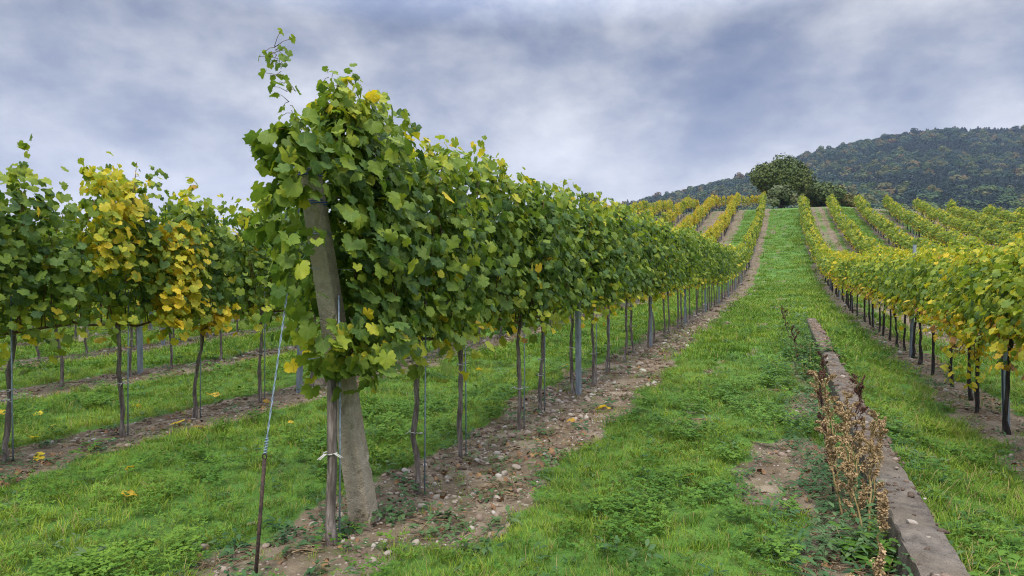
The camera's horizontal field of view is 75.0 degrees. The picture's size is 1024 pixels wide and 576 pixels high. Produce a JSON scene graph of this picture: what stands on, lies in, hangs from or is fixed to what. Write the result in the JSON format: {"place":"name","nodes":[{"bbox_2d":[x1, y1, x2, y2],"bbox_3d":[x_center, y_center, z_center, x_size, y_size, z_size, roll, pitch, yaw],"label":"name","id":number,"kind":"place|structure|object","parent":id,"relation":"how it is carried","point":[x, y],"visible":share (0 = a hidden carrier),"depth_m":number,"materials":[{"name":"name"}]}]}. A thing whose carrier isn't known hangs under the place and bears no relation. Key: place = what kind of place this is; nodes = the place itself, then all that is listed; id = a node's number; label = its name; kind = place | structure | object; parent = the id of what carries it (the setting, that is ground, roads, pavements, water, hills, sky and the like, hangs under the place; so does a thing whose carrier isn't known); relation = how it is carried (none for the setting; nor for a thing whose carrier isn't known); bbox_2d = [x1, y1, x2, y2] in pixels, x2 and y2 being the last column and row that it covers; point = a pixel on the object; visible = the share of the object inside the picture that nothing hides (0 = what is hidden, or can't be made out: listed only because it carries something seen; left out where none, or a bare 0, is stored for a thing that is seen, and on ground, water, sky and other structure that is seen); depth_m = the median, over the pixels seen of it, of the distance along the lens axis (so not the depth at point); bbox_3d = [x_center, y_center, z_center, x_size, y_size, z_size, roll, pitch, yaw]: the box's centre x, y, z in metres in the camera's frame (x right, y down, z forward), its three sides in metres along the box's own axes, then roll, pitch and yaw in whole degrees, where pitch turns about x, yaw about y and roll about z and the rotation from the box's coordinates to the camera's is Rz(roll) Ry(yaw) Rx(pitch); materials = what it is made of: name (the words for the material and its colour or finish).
{"place":"outdoors","nodes":[
{"label":"outdoors","id":0,"kind":"place"},
{"bbox_2d":[0,206,1023,575],"bbox_3d":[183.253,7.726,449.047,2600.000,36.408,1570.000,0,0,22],"label":"ground","id":1,"kind":"structure","parent":0,"point":[296,564],"depth_m":4.88,"materials":[{"name":"plant"}]},
{"bbox_2d":[10,295,13,459],"bbox_3d":[-3.721,0.682,4.965,0.021,1.300,0.040,0,0,-25],"label":"vine stake","id":2,"kind":"object","parent":1,"relation":"on","point":[12,388],"visible":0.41,"depth_m":4.97,"materials":[{"name":"metal"}]},
{"bbox_2d":[0,195,48,334],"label":"grapevine","id":3,"kind":"object","parent":1,"relation":"on","point":[8,296],"visible":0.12,"depth_m":7.62,"materials":[{"name":"green plant"}]},
{"bbox_2d":[0,134,107,460],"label":"grapevine","id":4,"kind":"object","parent":1,"relation":"on","point":[32,277],"visible":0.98,"depth_m":4.99,"materials":[{"name":"green plant"}]},
{"bbox_2d":[4,203,105,386],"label":"grapevine","id":5,"kind":"object","parent":1,"relation":"on","point":[65,231],"visible":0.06,"depth_m":8.28,"materials":[{"name":"green plant"}]},
{"bbox_2d":[75,253,160,376],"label":"grapevine","id":6,"kind":"object","parent":1,"relation":"on","point":[131,344],"visible":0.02,"depth_m":9.06,"materials":[{"name":"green plant"}]},
{"bbox_2d":[47,151,190,436],"bbox_3d":[-3.392,0.108,5.770,0.910,2.446,1.290,0,0,22],"label":"grapevine","id":7,"kind":"object","parent":1,"relation":"on","point":[124,235],"visible":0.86,"depth_m":5.60,"materials":[{"name":"yellow plant"}]},
{"bbox_2d":[127,290,129,435],"bbox_3d":[-3.317,0.670,5.764,0.011,1.300,0.035,0,0,-44],"label":"vine stake","id":8,"kind":"object","parent":1,"relation":"on","point":[128,381],"visible":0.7,"depth_m":5.77,"materials":[{"name":"metal"}]},
{"bbox_2d":[137,305,142,374],"bbox_3d":[-5.183,0.271,9.276,0.044,2.080,0.080,0,0,21],"label":"steel post","id":9,"kind":"object","parent":1,"relation":"on","point":[139,350],"visible":0.21,"depth_m":9.26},
{"bbox_2d":[150,210,210,367],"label":"grapevine","id":10,"kind":"object","parent":1,"relation":"on","point":[170,337],"visible":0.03,"depth_m":9.79,"materials":[{"name":"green plant"}]},
{"bbox_2d":[133,177,255,417],"bbox_3d":[-3.098,0.126,6.415,0.908,2.385,1.257,0,0,22],"label":"grapevine","id":11,"kind":"object","parent":1,"relation":"on","point":[187,235],"visible":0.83,"depth_m":6.26,"materials":[{"name":"green plant"}]},
{"bbox_2d":[199,214,256,360],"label":"grapevine","id":12,"kind":"object","parent":1,"relation":"on","point":[215,303],"visible":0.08,"depth_m":10.63,"materials":[{"name":"green plant"}]},
{"bbox_2d":[206,197,311,402],"bbox_3d":[-2.708,0.138,7.207,0.882,2.322,1.384,0,0,22],"label":"grapevine","id":13,"kind":"object","parent":1,"relation":"on","point":[261,263],"visible":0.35,"depth_m":7.01,"materials":[{"name":"green plant"}]},
{"bbox_2d":[245,206,351,386],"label":"grapevine","id":14,"kind":"object","parent":1,"relation":"on","point":[310,307],"visible":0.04,"depth_m":7.82,"materials":[{"name":"green plant"}]},
{"bbox_2d":[296,250,302,392],"bbox_3d":[-2.474,0.281,7.811,0.044,2.080,0.080,1,-1,23],"label":"steel post","id":15,"kind":"object","parent":1,"relation":"on","point":[299,375],"visible":0.1,"depth_m":7.78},
{"bbox_2d":[298,166,379,528],"bbox_3d":[-0.888,0.450,3.532,0.147,2.254,0.629,0,0,25],"label":"concrete post","id":16,"kind":"object","parent":1,"relation":"on","point":[362,505],"visible":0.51,"depth_m":3.51,"materials":[{"name":"concrete"}]},
{"bbox_2d":[254,186,302,573],"bbox_3d":[-1.091,0.445,3.127,0.034,1.892,0.323,0,0,22],"label":"guy wire","id":17,"kind":"object","parent":16,"relation":"attached to","point":[260,507],"visible":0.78,"depth_m":3.03,"materials":[{"name":"metal"}]},
{"bbox_2d":[338,295,340,541],"bbox_3d":[-0.879,0.686,3.398,0.017,1.300,0.012,0,0,22],"label":"vine stake","id":18,"kind":"object","parent":1,"relation":"on","point":[339,524],"visible":0.57,"depth_m":3.39,"materials":[{"name":"metal"}]},
{"bbox_2d":[242,28,447,545],"bbox_3d":[-0.852,0.078,3.609,0.863,2.542,1.438,0,0,22],"label":"grapevine","id":19,"kind":"object","parent":1,"relation":"on","point":[330,149],"visible":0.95,"depth_m":3.35,"materials":[{"name":"green plant"}]},
{"bbox_2d":[301,131,501,494],"bbox_3d":[-0.585,0.175,4.218,0.929,2.330,1.539,0,0,22],"label":"grapevine","id":20,"kind":"object","parent":1,"relation":"on","point":[461,267],"visible":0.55,"depth_m":4.19,"materials":[{"name":"green plant"}]},
{"bbox_2d":[424,292,426,493],"bbox_3d":[-0.552,0.676,4.249,0.014,1.300,0.037,0,0,5],"label":"vine stake","id":21,"kind":"object","parent":1,"relation":"on","point":[425,419],"visible":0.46,"depth_m":4.23,"materials":[{"name":"metal"}]},
{"bbox_2d":[390,135,526,457],"bbox_3d":[-0.395,0.086,5.118,0.890,2.474,1.531,0,0,22],"label":"grapevine","id":22,"kind":"object","parent":1,"relation":"on","point":[484,167],"visible":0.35,"depth_m":5.07,"materials":[{"name":"green plant"}]},
{"bbox_2d":[465,346,466,455],"bbox_3d":[-0.359,0.662,5.099,0.025,1.300,0.012,0,0,-9],"label":"vine stake","id":23,"kind":"object","parent":1,"relation":"on","point":[465,412],"visible":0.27,"depth_m":5.10,"materials":[{"name":"metal"}]},
{"bbox_2d":[0,356,1023,575],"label":"grass","id":24,"kind":"structure","parent":1,"relation":"on","point":[954,432],"depth_m":4.85,"materials":[{"name":"plant"}]},
{"bbox_2d":[0,316,1023,575],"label":"clover","id":25,"kind":"object","parent":1,"relation":"on","point":[102,564],"visible":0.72,"depth_m":4.49,"materials":[{"name":"plant"}]},
{"bbox_2d":[0,207,1023,371],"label":"grass","id":26,"kind":"structure","parent":1,"relation":"on","point":[821,304],"depth_m":14.17,"materials":[{"name":"plant"}]},
{"bbox_2d":[0,295,1023,575],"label":"weeds","id":27,"kind":"object","parent":1,"relation":"on","point":[818,517],"visible":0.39,"depth_m":4.09,"materials":[{"name":"plant"}]},
{"bbox_2d":[0,272,1023,575],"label":"gravel","id":28,"kind":"structure","parent":1,"relation":"on","point":[500,456],"depth_m":6.19,"materials":[{"name":"gravel"}]},
{"bbox_2d":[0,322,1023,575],"bbox_3d":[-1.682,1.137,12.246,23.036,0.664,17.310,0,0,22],"label":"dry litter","id":29,"kind":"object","parent":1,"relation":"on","point":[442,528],"visible":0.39,"depth_m":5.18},
{"bbox_2d":[523,316,524,428],"bbox_3d":[0.108,0.643,5.876,0.017,1.300,0.010,0,0,22],"label":"vine stake","id":30,"kind":"object","parent":1,"relation":"on","point":[524,382],"visible":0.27,"depth_m":5.87,"materials":[{"name":"metal"}]},
{"bbox_2d":[473,153,577,430],"bbox_3d":[-0.007,0.102,5.816,0.875,2.402,1.455,0,0,22],"label":"grapevine","id":31,"kind":"object","parent":1,"relation":"on","point":[517,195],"visible":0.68,"depth_m":5.74,"materials":[{"name":"green plant"}]},
{"bbox_2d":[483,183,590,410],"bbox_3d":[0.271,0.117,6.574,0.896,2.334,1.590,0,0,22],"label":"grapevine","id":32,"kind":"object","parent":1,"relation":"on","point":[573,295],"visible":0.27,"depth_m":6.56,"materials":[{"name":"green plant"}]},
{"bbox_2d":[535,178,616,396],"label":"grapevine","id":33,"kind":"object","parent":1,"relation":"on","point":[586,272],"visible":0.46,"depth_m":7.44,"materials":[{"name":"green plant"}]},
{"bbox_2d":[129,192,1023,305],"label":"distant vines","id":34,"kind":"object","parent":1,"relation":"on","point":[1002,230],"visible":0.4,"depth_m":56.58,"materials":[{"name":"plant"}]},
{"bbox_2d":[575,225,581,395],"bbox_3d":[0.749,0.251,7.546,0.045,2.080,0.080,-1,-1,34],"label":"steel post","id":35,"kind":"object","parent":1,"relation":"on","point":[578,355],"visible":0.39,"depth_m":7.52,"materials":[{"name":"metal"}]},
{"bbox_2d":[561,200,629,385],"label":"grapevine","id":36,"kind":"object","parent":1,"relation":"on","point":[609,248],"visible":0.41,"depth_m":8.03,"materials":[{"name":"green plant"}]},
{"bbox_2d":[586,191,640,372],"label":"grapevine","id":37,"kind":"object","parent":1,"relation":"on","point":[626,242],"visible":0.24,"depth_m":8.88,"materials":[{"name":"green plant"}]},
{"bbox_2d":[603,203,654,362],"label":"grapevine","id":38,"kind":"object","parent":1,"relation":"on","point":[642,272],"visible":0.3,"depth_m":9.71,"materials":[{"name":"green plant"}]},
{"bbox_2d":[625,207,661,353],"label":"grapevine","id":39,"kind":"object","parent":1,"relation":"on","point":[650,252],"visible":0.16,"depth_m":10.66,"materials":[{"name":"green plant"}]},
{"bbox_2d":[649,240,652,346],"bbox_3d":[2.423,0.082,11.629,0.045,2.080,0.080,0,-1,19],"label":"steel post","id":40,"kind":"object","parent":1,"relation":"on","point":[650,338],"visible":0.34,"depth_m":11.59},
{"bbox_2d":[632,210,673,347],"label":"grapevine","id":41,"kind":"object","parent":1,"relation":"on","point":[655,234],"visible":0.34,"depth_m":11.31,"materials":[{"name":"green plant"}]},
{"bbox_2d":[639,211,678,342],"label":"grapevine","id":42,"kind":"object","parent":1,"relation":"on","point":[668,252],"visible":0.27,"depth_m":11.92,"materials":[{"name":"green plant"}]},
{"bbox_2d":[647,224,690,331],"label":"grapevine","id":43,"kind":"object","parent":1,"relation":"on","point":[682,264],"visible":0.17,"depth_m":13.84,"materials":[{"name":"green plant"}]},
{"bbox_2d":[652,220,688,336],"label":"grapevine","id":44,"kind":"object","parent":1,"relation":"on","point":[681,254],"visible":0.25,"depth_m":12.86,"materials":[{"name":"green plant"}]},
{"bbox_2d":[673,223,698,327],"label":"grapevine","id":45,"kind":"object","parent":1,"relation":"on","point":[686,238],"visible":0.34,"depth_m":14.69,"materials":[{"name":"green plant"}]},
{"bbox_2d":[677,227,701,325],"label":"grapevine","id":46,"kind":"object","parent":1,"relation":"on","point":[698,257],"visible":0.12,"depth_m":15.52,"materials":[{"name":"green plant"}]},
{"bbox_2d":[681,222,705,322],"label":"grapevine","id":47,"kind":"object","parent":1,"relation":"on","point":[700,252],"visible":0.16,"depth_m":16.17,"materials":[{"name":"green plant"}]},
{"bbox_2d":[688,230,707,318],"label":"grapevine","id":48,"kind":"object","parent":1,"relation":"on","point":[700,284],"visible":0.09,"depth_m":17.09,"materials":[{"name":"green plant"}]},
{"bbox_2d":[692,231,713,315],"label":"grapevine","id":49,"kind":"object","parent":1,"relation":"on","point":[705,262],"visible":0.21,"depth_m":17.88,"materials":[{"name":"green plant"}]},
{"bbox_2d":[693,231,714,312],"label":"grapevine","id":50,"kind":"object","parent":1,"relation":"on","point":[701,237],"visible":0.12,"depth_m":18.57,"materials":[{"name":"green plant"}]},
{"bbox_2d":[690,238,718,312],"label":"grapevine","id":51,"kind":"object","parent":1,"relation":"on","point":[710,252],"visible":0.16,"depth_m":19.43,"materials":[{"name":"green plant"}]},
{"bbox_2d":[697,238,720,309],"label":"grapevine","id":52,"kind":"object","parent":1,"relation":"on","point":[714,251],"visible":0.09,"depth_m":20.28,"materials":[{"name":"green plant"}]},
{"bbox_2d":[707,236,723,307],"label":"grapevine","id":53,"kind":"object","parent":1,"relation":"on","point":[720,253],"visible":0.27,"depth_m":21.13,"materials":[{"name":"green plant"}]},
{"bbox_2d":[711,242,724,306],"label":"grapevine","id":54,"kind":"object","parent":1,"relation":"on","point":[722,258],"visible":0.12,"depth_m":21.97,"materials":[{"name":"green plant"}]},
{"bbox_2d":[749,153,816,208],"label":"broadleaf tree","id":55,"kind":"object","parent":1,"relation":"on","point":[791,173],"visible":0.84,"depth_m":90.95,"materials":[{"name":"green plant"}]},
{"bbox_2d":[767,183,798,207],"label":"grey bush","id":56,"kind":"object","parent":1,"relation":"on","point":[786,195],"visible":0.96,"depth_m":85.17,"materials":[{"name":"green plant"}]},
{"bbox_2d":[790,354,828,378],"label":"leafy weed","id":57,"kind":"object","parent":1,"relation":"on","point":[806,366],"visible":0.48,"depth_m":8.62,"materials":[{"name":"green plant"}]},
{"bbox_2d":[781,338,845,364],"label":"leafy weed","id":58,"kind":"object","parent":1,"relation":"on","point":[811,345],"visible":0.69,"depth_m":9.75,"materials":[{"name":"green plant"}]},
{"bbox_2d":[810,370,820,414],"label":"dried weed","id":59,"kind":"object","parent":1,"relation":"on","point":[815,387],"visible":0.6,"depth_m":6.01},
{"bbox_2d":[806,370,830,440],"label":"dried weed","id":60,"kind":"object","parent":1,"relation":"on","point":[819,390],"visible":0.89,"depth_m":5.09,"materials":[{"name":"plant"}]},
{"bbox_2d":[817,351,827,392],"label":"dried weed","id":61,"kind":"object","parent":1,"relation":"on","point":[823,361],"visible":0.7,"depth_m":6.89,"materials":[{"name":"plant"}]},
{"bbox_2d":[798,181,847,206],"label":"spreading bush","id":62,"kind":"object","parent":1,"relation":"on","point":[818,193],"visible":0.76,"depth_m":93.23,"materials":[{"name":"green plant"}]},
{"bbox_2d":[807,370,851,478],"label":"dried weed","id":63,"kind":"object","parent":1,"relation":"on","point":[827,399],"visible":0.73,"depth_m":4.33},
{"bbox_2d":[821,423,837,497],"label":"dried weed","id":64,"kind":"object","parent":1,"relation":"on","point":[832,452],"visible":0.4,"depth_m":4.07,"materials":[{"name":"plant"}]},
{"bbox_2d":[814,418,847,519],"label":"dried weed","id":65,"kind":"object","parent":1,"relation":"on","point":[828,445],"visible":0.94,"depth_m":3.70,"materials":[{"name":"plant"}]},
{"bbox_2d":[833,254,854,310],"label":"grapevine","id":66,"kind":"object","parent":1,"relation":"on","point":[840,279],"visible":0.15,"depth_m":20.97,"materials":[{"name":"yellow plant"}]},
{"bbox_2d":[832,251,856,307],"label":"grapevine","id":67,"kind":"object","parent":1,"relation":"on","point":[835,262],"visible":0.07,"depth_m":21.83,"materials":[{"name":"yellow plant"}]},
{"bbox_2d":[834,250,855,312],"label":"grapevine","id":68,"kind":"object","parent":1,"relation":"on","point":[841,275],"visible":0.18,"depth_m":20.31,"materials":[{"name":"yellow plant"}]},
{"bbox_2d":[832,401,862,508],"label":"dried weed","id":69,"kind":"object","parent":1,"relation":"on","point":[843,427],"visible":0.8,"depth_m":3.86,"materials":[{"name":"plant"}]},
{"bbox_2d":[842,193,856,207],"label":"spreading bush","id":70,"kind":"object","parent":1,"relation":"on","point":[850,199],"visible":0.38,"depth_m":95.59,"materials":[{"name":"green plant"}]},
{"bbox_2d":[840,390,858,459],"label":"dried weed","id":71,"kind":"object","parent":1,"relation":"on","point":[850,412],"visible":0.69,"depth_m":4.48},
{"bbox_2d":[839,253,862,315],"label":"grapevine","id":72,"kind":"object","parent":1,"relation":"on","point":[846,277],"visible":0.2,"depth_m":19.47,"materials":[{"name":"yellow plant"}]},
{"bbox_2d":[836,437,871,541],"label":"dried weed","id":73,"kind":"object","parent":1,"relation":"on","point":[851,477],"visible":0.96,"depth_m":3.33,"materials":[{"name":"plant"}]},
{"bbox_2d":[845,251,867,318],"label":"grapevine","id":74,"kind":"object","parent":1,"relation":"on","point":[854,270],"visible":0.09,"depth_m":18.52,"materials":[{"name":"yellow plant"}]},
{"bbox_2d":[845,253,868,321],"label":"grapevine","id":75,"kind":"object","parent":1,"relation":"on","point":[850,277],"visible":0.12,"depth_m":17.72,"materials":[{"name":"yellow plant"}]},
{"bbox_2d":[849,373,867,442],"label":"dried weed","id":76,"kind":"object","parent":1,"relation":"on","point":[858,391],"visible":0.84,"depth_m":4.68,"materials":[{"name":"plant"}]},
{"bbox_2d":[850,416,866,495],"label":"dried weed","id":77,"kind":"object","parent":1,"relation":"on","point":[860,442],"visible":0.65,"depth_m":4.05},
{"bbox_2d":[850,255,873,326],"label":"grapevine","id":78,"kind":"object","parent":1,"relation":"on","point":[856,285],"visible":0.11,"depth_m":16.14,"materials":[{"name":"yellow plant"}]},
{"bbox_2d":[849,254,878,325],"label":"grapevine","id":79,"kind":"object","parent":1,"relation":"on","point":[868,295],"visible":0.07,"depth_m":16.93,"materials":[{"name":"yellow plant"}]},
{"bbox_2d":[828,521,901,575],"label":"leafy weed","id":80,"kind":"object","parent":1,"relation":"on","point":[891,561],"visible":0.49,"depth_m":3.12,"materials":[{"name":"green plant"}]},
{"bbox_2d":[854,419,884,531],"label":"dried weed","id":81,"kind":"object","parent":1,"relation":"on","point":[874,458],"visible":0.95,"depth_m":3.52,"materials":[{"name":"plant"}]},
{"bbox_2d":[858,251,887,335],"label":"grapevine","id":82,"kind":"object","parent":1,"relation":"on","point":[867,286],"visible":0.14,"depth_m":14.52,"materials":[{"name":"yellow plant"}]},
{"bbox_2d":[854,248,894,331],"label":"grapevine","id":83,"kind":"object","parent":1,"relation":"on","point":[873,251],"visible":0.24,"depth_m":15.38,"materials":[{"name":"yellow plant"}]},
{"bbox_2d":[864,410,888,507],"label":"dried weed","id":84,"kind":"object","parent":1,"relation":"on","point":[877,433],"visible":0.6,"depth_m":3.65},
{"bbox_2d":[869,543,889,575],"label":"dried weed","id":85,"kind":"object","parent":1,"relation":"on","point":[879,563],"visible":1,"depth_m":2.68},
{"bbox_2d":[861,248,902,340],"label":"grapevine","id":86,"kind":"object","parent":1,"relation":"on","point":[873,280],"visible":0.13,"depth_m":13.70,"materials":[{"name":"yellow plant"}]},
{"bbox_2d":[874,488,889,557],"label":"dried weed","id":87,"kind":"object","parent":1,"relation":"on","point":[882,501],"visible":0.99,"depth_m":3.08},
{"bbox_2d":[868,253,903,346],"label":"grapevine","id":88,"kind":"object","parent":1,"relation":"on","point":[876,296],"visible":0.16,"depth_m":12.82,"materials":[{"name":"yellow plant"}]},
{"bbox_2d":[806,318,970,575],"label":"concrete wall","id":89,"kind":"structure","parent":1,"relation":"on","point":[940,555],"depth_m":3.24,"materials":[{"name":"concrete"}]},
{"bbox_2d":[807,318,949,575],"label":"wall rubble","id":90,"kind":"object","parent":89,"relation":"on","point":[818,327],"depth_m":5.70,"materials":[{"name":"stone"}]},
{"bbox_2d":[871,249,919,350],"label":"grapevine","id":91,"kind":"object","parent":1,"relation":"on","point":[886,260],"visible":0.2,"depth_m":12.14,"materials":[{"name":"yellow plant"}]},
{"bbox_2d":[876,253,928,358],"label":"grapevine","id":92,"kind":"object","parent":1,"relation":"on","point":[893,272],"visible":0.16,"depth_m":11.23,"materials":[{"name":"green plant"}]},
{"bbox_2d":[883,245,936,364],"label":"grapevine","id":93,"kind":"object","parent":1,"relation":"on","point":[901,328],"visible":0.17,"depth_m":10.54,"materials":[{"name":"green plant"}]},
{"bbox_2d":[909,245,916,356],"bbox_3d":[6.810,0.266,11.329,0.044,2.000,0.080,2,1,20],"label":"steel post","id":94,"kind":"object","parent":1,"relation":"on","point":[912,320],"visible":0.29,"depth_m":11.31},
{"bbox_2d":[890,247,953,375],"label":"grapevine","id":95,"kind":"object","parent":1,"relation":"on","point":[909,284],"visible":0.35,"depth_m":9.66,"materials":[{"name":"green plant"}]},
{"bbox_2d":[903,239,981,386],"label":"grapevine","id":96,"kind":"object","parent":1,"relation":"on","point":[931,271],"visible":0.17,"depth_m":8.91,"materials":[{"name":"green plant"}]},
{"bbox_2d":[916,249,986,400],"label":"grapevine","id":97,"kind":"object","parent":1,"relation":"on","point":[970,394],"visible":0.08,"depth_m":8.01,"materials":[{"name":"green plant"}]},
{"bbox_2d":[917,231,1017,412],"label":"grapevine","id":98,"kind":"object","parent":1,"relation":"on","point":[948,305],"visible":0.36,"depth_m":7.23,"materials":[{"name":"green plant"}]},
{"bbox_2d":[937,242,1023,434],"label":"grapevine","id":99,"kind":"object","parent":1,"relation":"on","point":[958,317],"visible":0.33,"depth_m":6.43,"materials":[{"name":"green plant"}]},
{"bbox_2d":[955,233,1023,373],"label":"grapevine","id":100,"kind":"object","parent":1,"relation":"on","point":[1002,259],"visible":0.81,"depth_m":5.71,"materials":[{"name":"green plant"}]},
{"bbox_2d":[968,539,1023,575],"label":"leafy weed","id":101,"kind":"object","parent":1,"relation":"on","point":[1017,557],"visible":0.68,"depth_m":3.08,"materials":[{"name":"green plant"}]},
{"bbox_2d":[983,252,1023,379],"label":"grapevine","id":102,"kind":"object","parent":1,"relation":"on","point":[1019,280],"visible":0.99,"depth_m":5.18,"materials":[{"name":"green plant"}]},
{"bbox_2d":[1001,294,1009,426],"bbox_3d":[4.807,0.582,6.508,0.044,1.780,0.080,0,-2,14],"label":"steel post","id":103,"kind":"object","parent":1,"relation":"on","point":[1004,358],"visible":0.12,"depth_m":6.48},
{"bbox_2d":[0,0,1023,234],"label":"sky","id":104,"kind":"structure","parent":0,"point":[623,100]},
{"bbox_2d":[234,132,1001,235],"bbox_3d":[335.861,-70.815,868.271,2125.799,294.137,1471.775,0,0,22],"label":"wooded hill","id":105,"kind":"structure","parent":0,"point":[912,175],"depth_m":613.65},
{"bbox_2d":[606,125,1023,217],"bbox_3d":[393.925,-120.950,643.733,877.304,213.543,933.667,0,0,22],"label":"forest","id":106,"kind":"object","parent":105,"relation":"on","point":[993,158],"visible":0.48,"depth_m":646.40,"materials":[{"name":"plant"}]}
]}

